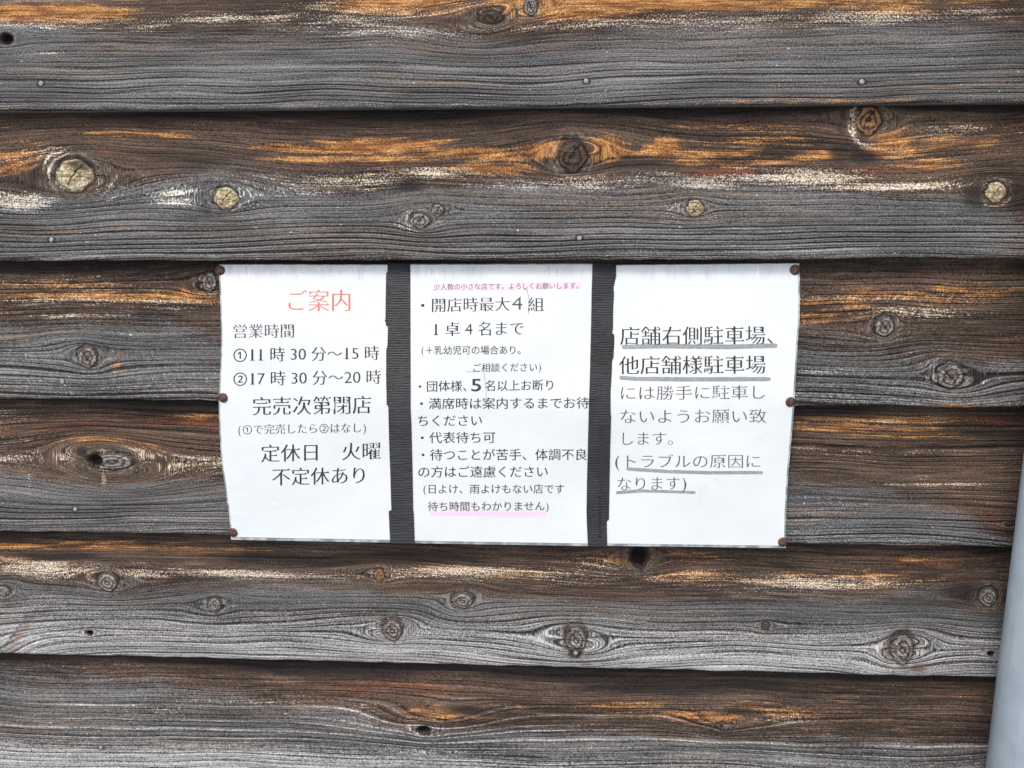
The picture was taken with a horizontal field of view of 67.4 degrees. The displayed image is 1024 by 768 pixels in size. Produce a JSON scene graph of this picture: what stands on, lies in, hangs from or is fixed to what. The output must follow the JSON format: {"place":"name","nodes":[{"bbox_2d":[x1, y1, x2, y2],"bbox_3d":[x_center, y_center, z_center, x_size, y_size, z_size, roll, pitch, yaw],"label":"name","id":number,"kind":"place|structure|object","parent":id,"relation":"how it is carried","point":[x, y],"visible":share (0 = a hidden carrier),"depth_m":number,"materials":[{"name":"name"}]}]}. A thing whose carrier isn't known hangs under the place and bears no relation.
{"place":"outdoors","nodes":[
{"label":"outdoors","id":0,"kind":"place"},
{"label":"ground","id":1,"kind":"structure","parent":0,"visible":0},
{"bbox_2d":[0,0,1023,767],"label":"board wall","id":2,"kind":"structure","parent":1,"relation":"on","point":[860,162],"depth_m":0.84,"materials":[{"name":"brown wood"}]},
{"bbox_2d":[215,266,224,274],"bbox_3d":[-0.317,-0.124,0.837,0.010,0.011,0.011,6,12,29],"label":"thumbtack","id":3,"kind":"object","parent":2,"relation":"attached to","point":[219,270],"visible":1,"depth_m":0.83,"materials":[{"name":"brown metal"}]},
{"bbox_2d":[218,393,227,401],"bbox_3d":[-0.318,0.015,0.850,0.011,0.011,0.011,0,9,7],"label":"thumbtack","id":4,"kind":"object","parent":2,"relation":"attached to","point":[222,397],"visible":1,"depth_m":0.84,"materials":[{"name":"brown metal"}]},
{"bbox_2d":[228,528,236,536],"bbox_3d":[-0.317,0.168,0.877,0.011,0.011,0.011,-41,4,15],"label":"thumbtack","id":5,"kind":"object","parent":2,"relation":"attached to","point":[232,532],"visible":1,"depth_m":0.87,"materials":[{"name":"brown metal"}]},
{"bbox_2d":[219,264,390,542],"bbox_3d":[-0.226,0.025,0.851,0.198,0.311,0.017,0,10,2],"label":"laminated notice","id":6,"kind":"object","parent":2,"relation":"attached to","point":[304,428],"visible":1,"depth_m":0.84,"materials":[{"name":"paper"}]},
{"bbox_2d":[385,263,414,542],"bbox_3d":[-0.124,0.025,0.847,0.029,0.312,0.016,0,10,2],"label":"cloth tape","id":7,"kind":"object","parent":2,"relation":"attached to","point":[398,397],"visible":1,"depth_m":0.84,"materials":[{"name":"black fabric"}]},
{"bbox_2d":[410,264,591,545],"bbox_3d":[-0.013,0.026,0.842,0.210,0.312,0.017,0,10,2],"label":"laminated notice","id":8,"kind":"object","parent":2,"relation":"attached to","point":[500,367],"visible":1,"depth_m":0.83,"materials":[{"name":"paper"}]},
{"bbox_2d":[586,263,615,546],"bbox_3d":[0.097,0.026,0.838,0.028,0.312,0.016,0,10,2],"label":"cloth tape","id":9,"kind":"object","parent":2,"relation":"attached to","point":[601,359],"visible":1,"depth_m":0.83,"materials":[{"name":"black fabric"}]},
{"bbox_2d":[607,263,799,547],"bbox_3d":[0.201,0.027,0.834,0.207,0.312,0.017,0,10,2],"label":"laminated notice","id":10,"kind":"object","parent":2,"relation":"attached to","point":[704,367],"visible":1,"depth_m":0.83,"materials":[{"name":"paper"}]},
{"bbox_2d":[778,537,787,546],"bbox_3d":[0.300,0.174,0.850,0.009,0.011,0.011,5,12,28],"label":"thumbtack","id":11,"kind":"object","parent":2,"relation":"attached to","point":[782,541],"visible":1,"depth_m":0.85,"materials":[{"name":"brown metal"}]},
{"bbox_2d":[786,397,795,406],"bbox_3d":[0.297,0.018,0.824,0.011,0.011,0.011,36,7,-10],"label":"thumbtack","id":12,"kind":"object","parent":2,"relation":"attached to","point":[790,401],"visible":1,"depth_m":0.82,"materials":[{"name":"brown metal"}]},
{"bbox_2d":[790,265,799,274],"bbox_3d":[0.299,-0.121,0.813,0.011,0.011,0.011,-39,3,8],"label":"thumbtack","id":13,"kind":"object","parent":2,"relation":"attached to","point":[794,269],"visible":1,"depth_m":0.81,"materials":[{"name":"brown metal"}]},
{"bbox_2d":[985,455,1023,767],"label":"drainpipe","id":14,"kind":"object","parent":2,"relation":"attached to","point":[1006,744],"visible":1,"depth_m":0.79,"materials":[{"name":"grey plastic"}]}
]}

